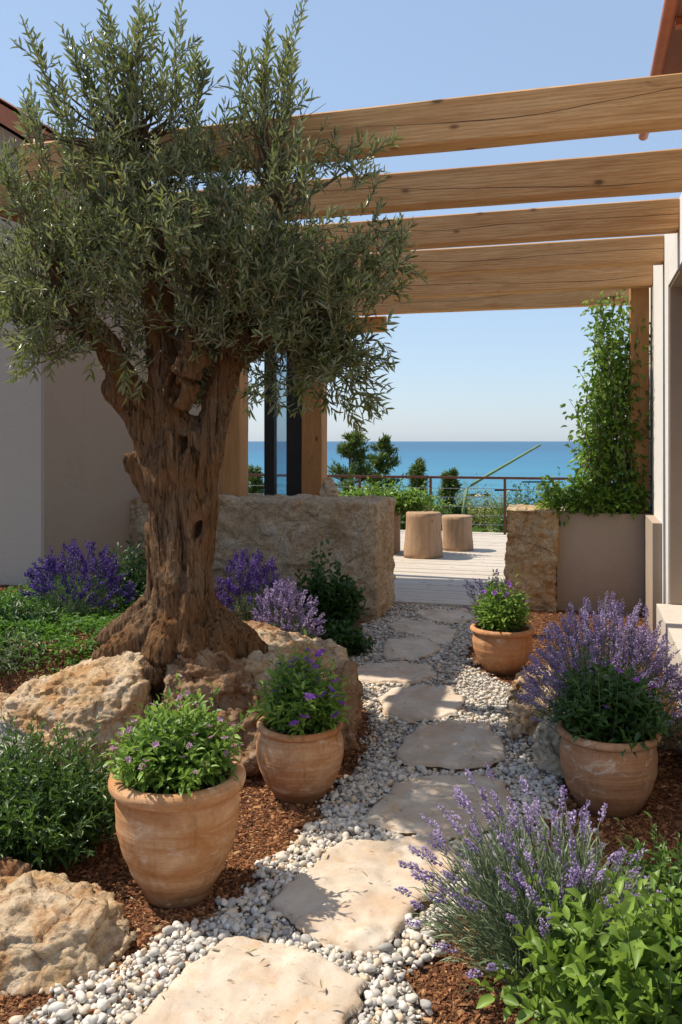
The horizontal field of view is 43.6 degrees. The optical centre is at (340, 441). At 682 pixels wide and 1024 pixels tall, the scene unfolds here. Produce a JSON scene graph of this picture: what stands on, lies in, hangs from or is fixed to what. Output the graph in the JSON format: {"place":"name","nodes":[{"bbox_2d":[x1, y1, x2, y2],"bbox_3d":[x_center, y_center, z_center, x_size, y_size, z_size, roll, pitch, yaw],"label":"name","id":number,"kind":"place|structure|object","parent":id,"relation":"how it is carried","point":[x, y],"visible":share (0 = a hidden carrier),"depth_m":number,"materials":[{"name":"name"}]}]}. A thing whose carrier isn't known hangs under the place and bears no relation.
{"place":"outdoors","nodes":[
{"label":"outdoors","id":0,"kind":"place"},
{"bbox_2d":[0,507,681,1023],"bbox_3d":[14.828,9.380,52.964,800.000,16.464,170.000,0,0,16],"label":"ground","id":1,"kind":"structure","parent":0,"point":[18,681],"depth_m":3.38,"materials":[{"name":"brown wood"}]},
{"bbox_2d":[0,852,31,876],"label":"boulder","id":2,"kind":"object","parent":1,"relation":"on","point":[9,866],"visible":0.39,"depth_m":2.99,"materials":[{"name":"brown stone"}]},
{"bbox_2d":[0,720,37,796],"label":"boulder","id":3,"kind":"object","parent":1,"relation":"on","point":[22,731],"visible":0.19,"depth_m":3.80,"materials":[{"name":"grey stone"}]},
{"bbox_2d":[0,623,52,673],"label":"leafy shrub","id":4,"kind":"object","parent":1,"relation":"on","point":[7,660],"visible":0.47,"depth_m":4.78,"materials":[{"name":"green plant"}]},
{"bbox_2d":[0,586,78,637],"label":"leafy shrub","id":5,"kind":"object","parent":1,"relation":"on","point":[38,612],"visible":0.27,"depth_m":5.27,"materials":[{"name":"green plant"}]},
{"bbox_2d":[28,639,84,680],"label":"boulder","id":6,"kind":"object","parent":1,"relation":"on","point":[61,651],"visible":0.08,"depth_m":4.78,"materials":[{"name":"stone"}]},
{"bbox_2d":[0,711,117,872],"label":"leafy shrub","id":7,"kind":"object","parent":1,"relation":"on","point":[39,823],"visible":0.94,"depth_m":3.19,"materials":[{"name":"green plant"}]},
{"bbox_2d":[0,870,137,997],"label":"boulder","id":8,"kind":"object","parent":1,"relation":"on","point":[62,929],"visible":0.98,"depth_m":2.62,"materials":[{"name":"stone"}]},
{"bbox_2d":[0,572,144,676],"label":"ground cover","id":9,"kind":"object","parent":1,"relation":"on","point":[87,622],"visible":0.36,"depth_m":5.03,"materials":[{"name":"green plant"}]},
{"bbox_2d":[17,537,137,617],"bbox_3d":[-1.765,0.946,5.750,0.869,0.590,0.481,0,0,16],"label":"lavender bush","id":10,"kind":"object","parent":1,"relation":"on","point":[50,567],"visible":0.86,"depth_m":5.67,"materials":[{"name":"purple plant"}]},
{"bbox_2d":[0,650,155,785],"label":"boulder","id":11,"kind":"object","parent":1,"relation":"on","point":[111,692],"visible":0.52,"depth_m":4.11,"materials":[{"name":"stone"}]},
{"bbox_2d":[0,98,218,585],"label":"plaster house","id":12,"kind":"structure","parent":1,"relation":"on","point":[66,444],"depth_m":7.05,"materials":[{"name":"paint"}]},
{"bbox_2d":[78,535,147,608],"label":"leafy shrub","id":13,"kind":"object","parent":1,"relation":"on","point":[133,575],"visible":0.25,"depth_m":6.02,"materials":[{"name":"green plant"}]},
{"bbox_2d":[108,755,245,909],"bbox_3d":[-0.577,1.379,3.020,0.481,0.435,0.480,0,0,16],"label":"terracotta pot","id":14,"kind":"object","parent":1,"relation":"on","point":[175,848],"visible":0.81,"depth_m":2.85,"materials":[{"name":"ceramic"}]},
{"bbox_2d":[98,673,256,797],"bbox_3d":[-0.583,1.017,3.015,0.525,0.410,0.500,0,0,16],"label":"herb plant","id":15,"kind":"object","parent":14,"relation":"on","point":[188,747],"visible":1,"depth_m":2.93,"materials":[{"name":"green plant"}]},
{"bbox_2d":[154,647,261,776],"bbox_3d":[-0.676,1.388,4.389,0.561,0.724,0.949,0,0,-9],"label":"boulder","id":16,"kind":"object","parent":1,"relation":"on","point":[234,696],"visible":0.41,"depth_m":4.19,"materials":[{"name":"beige stone"}]},
{"bbox_2d":[0,0,431,706],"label":"olive tree","id":17,"kind":"object","parent":1,"relation":"on","point":[174,458],"visible":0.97,"depth_m":4.11,"materials":[{"name":"green plant"}]},
{"bbox_2d":[214,548,290,625],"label":"lavender bush","id":18,"kind":"object","parent":1,"relation":"on","point":[253,577],"visible":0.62,"depth_m":5.68,"materials":[{"name":"purple plant"}]},
{"bbox_2d":[248,463,263,494],"bbox_3d":[-1.711,1.153,16.519,0.825,1.478,0.804,0,0,-38],"label":"pine tree","id":19,"kind":"object","parent":1,"relation":"on","point":[255,480],"visible":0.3,"depth_m":16.41,"materials":[{"name":"green plant"}]},
{"bbox_2d":[129,492,395,621],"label":"stone wall","id":20,"kind":"structure","parent":1,"relation":"on","point":[288,534],"depth_m":7.74,"materials":[{"name":"stone"}]},
{"bbox_2d":[319,476,338,497],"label":"boulder","id":21,"kind":"object","parent":20,"relation":"on","point":[328,488],"visible":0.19,"depth_m":9.04,"materials":[{"name":"stone"}]},
{"bbox_2d":[243,620,281,630],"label":"boulder","id":22,"kind":"object","parent":1,"relation":"on","point":[254,625],"visible":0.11,"depth_m":5.24,"materials":[{"name":"beige stone"}]},
{"bbox_2d":[59,609,513,1023],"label":"leaf litter","id":23,"kind":"object","parent":1,"relation":"on","point":[263,959],"visible":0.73,"depth_m":2.78,"materials":[{"name":"brown plant"}]},
{"bbox_2d":[8,603,564,1023],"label":"gravel","id":24,"kind":"structure","parent":1,"relation":"on","point":[231,918],"depth_m":3.16,"materials":[{"name":"white gravel"}]},
{"bbox_2d":[131,936,367,1023],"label":"stepping stone","id":25,"kind":"object","parent":24,"relation":"on","point":[233,981],"visible":1,"depth_m":2.42,"materials":[{"name":"stone"}]},
{"bbox_2d":[309,618,376,655],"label":"leafy shrub","id":26,"kind":"object","parent":24,"relation":"on","point":[356,640],"visible":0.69,"depth_m":6.29,"materials":[{"name":"green plant"}]},
{"bbox_2d":[270,836,461,959],"bbox_3d":[0.111,1.579,3.044,0.532,0.082,0.870,0,0,27],"label":"stepping stone","id":27,"kind":"object","parent":24,"relation":"on","point":[371,912],"visible":0.85,"depth_m":2.93,"materials":[{"name":"stone"}]},
{"bbox_2d":[357,661,437,686],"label":"stepping stone","id":28,"kind":"object","parent":24,"relation":"on","point":[406,672],"visible":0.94,"depth_m":5.75,"materials":[{"name":"stone"}]},
{"bbox_2d":[382,637,440,660],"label":"stepping stone","id":29,"kind":"object","parent":24,"relation":"on","point":[410,648],"visible":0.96,"depth_m":6.42,"materials":[{"name":"stone"}]},
{"bbox_2d":[378,684,464,724],"bbox_3d":[0.497,1.582,5.122,0.552,0.075,0.649,0,0,-5],"label":"stepping stone","id":30,"kind":"object","parent":24,"relation":"on","point":[428,703],"visible":0.95,"depth_m":5.08,"materials":[{"name":"stone"}]},
{"bbox_2d":[387,618,456,645],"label":"stepping stone","id":31,"kind":"object","parent":24,"relation":"on","point":[432,632],"visible":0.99,"depth_m":7.06,"materials":[{"name":"stone"}]},
{"bbox_2d":[360,774,512,841],"bbox_3d":[0.436,1.585,3.718,0.637,0.069,0.691,0,0,16],"label":"stepping stone","id":32,"kind":"object","parent":24,"relation":"on","point":[404,806],"visible":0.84,"depth_m":3.67,"materials":[{"name":"stone"}]},
{"bbox_2d":[415,608,476,623],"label":"stepping stone","id":33,"kind":"object","parent":24,"relation":"on","point":[458,615],"visible":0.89,"depth_m":7.70,"materials":[{"name":"stone"}]},
{"bbox_2d":[394,720,505,772],"bbox_3d":[0.590,1.578,4.411,0.574,0.084,0.725,0,0,16],"label":"stepping stone","id":34,"kind":"object","parent":24,"relation":"on","point":[448,745],"visible":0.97,"depth_m":4.31,"materials":[{"name":"stone"}]},
{"bbox_2d":[250,576,326,638],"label":"lavender bush","id":35,"kind":"object","parent":1,"relation":"on","point":[267,617],"visible":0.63,"depth_m":5.40,"materials":[{"name":"purple plant"}]},
{"bbox_2d":[239,628,349,716],"bbox_3d":[-0.272,1.346,4.629,0.692,0.628,0.993,0,0,3],"label":"boulder","id":36,"kind":"object","parent":1,"relation":"on","point":[257,664],"visible":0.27,"depth_m":4.51,"materials":[{"name":"stone"}]},
{"bbox_2d":[256,713,343,804],"bbox_3d":[-0.185,1.430,3.861,0.397,0.334,0.397,0,0,16],"label":"terracotta pot","id":37,"kind":"object","parent":1,"relation":"on","point":[300,769],"visible":0.79,"depth_m":3.70,"materials":[{"name":"ceramic"}]},
{"bbox_2d":[247,629,351,738],"bbox_3d":[-0.185,1.093,3.842,0.499,0.457,0.520,0,0,16],"label":"flowering plant","id":38,"kind":"object","parent":37,"relation":"on","point":[296,701],"visible":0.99,"depth_m":3.78,"materials":[{"name":"green plant"}]},
{"bbox_2d":[292,539,369,631],"bbox_3d":[-0.120,1.190,6.741,0.695,0.823,0.563,0,0,16],"label":"leafy shrub","id":39,"kind":"object","parent":1,"relation":"on","point":[343,604],"visible":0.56,"depth_m":6.64,"materials":[{"name":"green plant"}]},
{"bbox_2d":[335,660,362,752],"bbox_3d":[0.019,1.382,4.433,0.190,0.475,0.612,0,0,0],"label":"boulder","id":40,"kind":"object","parent":1,"relation":"on","point":[353,702],"visible":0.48,"depth_m":4.33,"materials":[{"name":"brown stone"}]},
{"bbox_2d":[327,429,375,494],"bbox_3d":[0.288,0.855,17.536,1.386,2.252,1.422,0,0,29],"label":"pine tree","id":41,"kind":"object","parent":1,"relation":"on","point":[352,451],"visible":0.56,"depth_m":17.39,"materials":[{"name":"green plant"}]},
{"bbox_2d":[361,433,408,490],"bbox_3d":[0.820,0.922,18.545,1.358,2.272,1.413,0,0,16],"label":"pine tree","id":42,"kind":"object","parent":1,"relation":"on","point":[381,466],"visible":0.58,"depth_m":18.37,"materials":[{"name":"green plant"}]},
{"bbox_2d":[400,512,405,529],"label":"hillside shrub","id":43,"kind":"object","parent":1,"relation":"on","point":[403,525],"visible":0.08,"depth_m":15.87,"materials":[{"name":"green plant"}]},
{"bbox_2d":[406,457,428,508],"bbox_3d":[1.505,1.100,16.545,0.629,1.684,0.761,0,0,16],"label":"pine tree","id":44,"kind":"object","parent":1,"relation":"on","point":[417,468],"visible":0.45,"depth_m":16.45,"materials":[{"name":"green plant"}]},
{"bbox_2d":[418,475,452,530],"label":"hillside shrub","id":45,"kind":"object","parent":1,"relation":"on","point":[443,507],"visible":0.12,"depth_m":15.94,"materials":[{"name":"green plant"}]},
{"bbox_2d":[433,467,469,515],"bbox_3d":[2.157,1.234,17.047,0.774,1.501,0.790,0,0,-24],"label":"pine tree","id":46,"kind":"object","parent":1,"relation":"on","point":[450,483],"visible":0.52,"depth_m":16.93,"materials":[{"name":"green plant"}]},
{"bbox_2d":[454,479,480,522],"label":"hillside shrub","id":47,"kind":"object","parent":1,"relation":"on","point":[461,495],"visible":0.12,"depth_m":21.94,"materials":[{"name":"green plant"}]},
{"bbox_2d":[457,473,499,531],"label":"hillside shrub","id":48,"kind":"object","parent":1,"relation":"on","point":[478,519],"visible":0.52,"depth_m":17.42,"materials":[{"name":"green plant"}]},
{"bbox_2d":[467,494,491,496],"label":"boulder","id":49,"kind":"object","parent":1,"relation":"on","point":[479,495],"visible":0.52,"depth_m":27.49,"materials":[{"name":"stone"}]},
{"bbox_2d":[480,482,512,531],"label":"hillside shrub","id":50,"kind":"object","parent":1,"relation":"on","point":[492,505],"visible":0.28,"depth_m":19.98,"materials":[{"name":"green plant"}]},
{"bbox_2d":[461,444,540,531],"bbox_3d":[2.732,0.985,16.309,1.971,1.876,1.053,0,0,-18],"label":"agave stalk","id":51,"kind":"object","parent":1,"relation":"on","point":[476,529],"visible":0.34,"depth_m":16.18,"materials":[{"name":"green plant"}]},
{"bbox_2d":[470,622,534,675],"bbox_3d":[1.115,1.437,5.901,0.444,0.320,0.442,0,0,16],"label":"terracotta pot","id":52,"kind":"object","parent":1,"relation":"on","point":[504,653],"visible":0.81,"depth_m":5.74,"materials":[{"name":"ceramic"}]},
{"bbox_2d":[461,569,515,628],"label":"lavender plant","id":53,"kind":"object","parent":52,"relation":"in","point":[481,588],"visible":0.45,"depth_m":6.03,"materials":[{"name":"purple plant"}]},
{"bbox_2d":[470,567,532,631],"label":"herb plant","id":54,"kind":"object","parent":52,"relation":"in","point":[506,615],"visible":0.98,"depth_m":5.82,"materials":[{"name":"green plant"}]},
{"bbox_2d":[488,484,529,532],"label":"hillside shrub","id":55,"kind":"object","parent":1,"relation":"on","point":[500,528],"visible":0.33,"depth_m":15.57,"materials":[{"name":"green plant"}]},
{"bbox_2d":[507,480,538,504],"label":"hillside shrub","id":56,"kind":"object","parent":1,"relation":"on","point":[526,503],"visible":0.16,"depth_m":16.93,"materials":[{"name":"green plant"}]},
{"bbox_2d":[503,503,559,611],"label":"stone pillar","id":57,"kind":"structure","parent":1,"relation":"on","point":[532,548],"depth_m":8.05,"materials":[{"name":"stone"}]},
{"bbox_2d":[394,762,669,1003],"bbox_3d":[0.572,1.304,2.503,0.830,0.594,0.685,0,0,16],"label":"lavender bush","id":58,"kind":"object","parent":1,"relation":"on","point":[497,894],"visible":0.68,"depth_m":2.46,"materials":[{"name":"purple plant"}]},
{"bbox_2d":[504,665,562,740],"bbox_3d":[1.126,1.506,4.858,0.354,0.489,0.777,0,0,16],"label":"boulder","id":59,"kind":"object","parent":1,"relation":"on","point":[519,722],"visible":0.28,"depth_m":4.63,"materials":[{"name":"stone"}]},
{"bbox_2d":[530,467,563,502],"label":"hillside shrub","id":60,"kind":"object","parent":1,"relation":"on","point":[542,491],"visible":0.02,"depth_m":16.50,"materials":[{"name":"green plant"}]},
{"bbox_2d":[532,711,564,777],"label":"boulder","id":61,"kind":"object","parent":1,"relation":"on","point":[546,753],"visible":0.41,"depth_m":4.11,"materials":[{"name":"stone"}]},
{"bbox_2d":[470,868,681,1023],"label":"leafy shrub","id":62,"kind":"object","parent":1,"relation":"on","point":[633,975],"visible":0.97,"depth_m":2.13,"materials":[{"name":"green plant"}]},
{"bbox_2d":[515,591,681,751],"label":"lavender bush","id":63,"kind":"object","parent":1,"relation":"on","point":[599,635],"visible":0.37,"depth_m":4.18,"materials":[{"name":"purple plant"}]},
{"bbox_2d":[557,720,660,817],"bbox_3d":[1.171,1.426,3.738,0.434,0.343,0.430,0,0,16],"label":"terracotta pot","id":64,"kind":"object","parent":1,"relation":"on","point":[598,775],"visible":0.74,"depth_m":3.58,"materials":[{"name":"ceramic"}]},
{"bbox_2d":[545,646,675,756],"bbox_3d":[1.180,1.106,3.762,0.548,0.414,0.560,0,0,16],"label":"herb plant","id":65,"kind":"object","parent":64,"relation":"in","point":[596,709],"visible":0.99,"depth_m":3.64,"materials":[{"name":"green plant"}]},
{"bbox_2d":[557,507,661,636],"bbox_3d":[2.473,1.135,8.031,0.852,0.930,2.000,0,0,16],"label":"planter","id":66,"kind":"object","parent":1,"relation":"on","point":[617,554],"visible":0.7,"depth_m":7.96,"materials":[{"name":"beige paint"}]},
{"bbox_2d":[534,289,652,526],"bbox_3d":[2.444,-0.373,8.275,1.143,2.364,1.016,0,0,16],"label":"climbing vine","id":67,"kind":"object","parent":66,"relation":"in","point":[604,458],"visible":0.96,"depth_m":8.02,"materials":[{"name":"green plant"}]},
{"bbox_2d":[605,811,681,925],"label":"leafy shrub","id":68,"kind":"object","parent":1,"relation":"on","point":[665,875],"visible":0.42,"depth_m":2.79,"materials":[{"name":"green plant"}]},
{"bbox_2d":[638,0,681,715],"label":"plaster house","id":69,"kind":"structure","parent":1,"relation":"on","point":[665,384],"depth_m":6.45,"materials":[{"name":"white paint"}]},
{"bbox_2d":[662,716,681,755],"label":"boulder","id":70,"kind":"object","parent":1,"relation":"on","point":[676,748],"visible":0.46,"depth_m":4.26,"materials":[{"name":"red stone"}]},
{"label":"deck base","id":71,"kind":"structure","parent":1,"relation":"on","visible":0},
{"bbox_2d":[393,530,507,607],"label":"deck","id":72,"kind":"structure","parent":71,"relation":"on","point":[437,582],"depth_m":10.09,"materials":[{"name":"grey wood"}]},
{"bbox_2d":[264,345,301,495],"bbox_3d":[-0.629,0.100,10.301,0.596,2.900,0.140,0,0,16],"label":"glass door","id":73,"kind":"structure","parent":72,"relation":"on","point":[283,454],"depth_m":10.30,"materials":[{"name":"dark metal"},{"name":"glass"}]},
{"bbox_2d":[0,73,681,512],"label":"pergola","id":74,"kind":"object","parent":72,"relation":"on","point":[510,273],"visible":0.45,"depth_m":5.30,"materials":[{"name":"brown wood"}]},
{"bbox_2d":[393,511,399,554],"bbox_3d":[0.562,1.266,11.922,0.460,0.573,0.400,0,0,16],"label":"stool","id":75,"kind":"object","parent":72,"relation":"on","point":[396,531],"visible":0.29,"depth_m":11.80,"materials":[{"name":"brown wood"}]},
{"bbox_2d":[338,474,456,515],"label":"leafy shrub","id":76,"kind":"object","parent":75,"relation":"in","point":[409,500],"visible":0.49,"depth_m":11.74,"materials":[{"name":"green plant"}]},
{"bbox_2d":[248,474,577,533],"bbox_3d":[1.970,1.077,14.454,11.000,0.965,0.060,0,0,16],"label":"metal railing","id":77,"kind":"object","parent":72,"relation":"on","point":[359,477],"visible":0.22,"depth_m":14.42,"materials":[{"name":"metal"}]},
{"bbox_2d":[403,510,442,558],"bbox_3d":[1.107,1.251,11.501,0.535,0.604,0.541,0,0,16],"label":"stump seat","id":78,"kind":"object","parent":72,"relation":"on","point":[423,536],"visible":1,"depth_m":11.29,"materials":[{"name":"brown wood"}]},
{"bbox_2d":[442,514,473,551],"bbox_3d":[1.670,1.306,12.228,0.453,0.494,0.454,0,0,16],"label":"stump seat","id":79,"kind":"object","parent":72,"relation":"on","point":[457,536],"visible":0.98,"depth_m":12.04,"materials":[{"name":"brown wood"}]},
{"bbox_2d":[0,0,681,440],"label":"sky","id":80,"kind":"structure","parent":0,"point":[493,375],"materials":[{"name":"blue"}]},
{"bbox_2d":[248,441,622,506],"bbox_3d":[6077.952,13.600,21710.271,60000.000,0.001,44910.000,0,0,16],"label":"sea","id":81,"kind":"structure","parent":0,"point":[473,458],"depth_m":600.50,"materials":[{"name":"liquid"}]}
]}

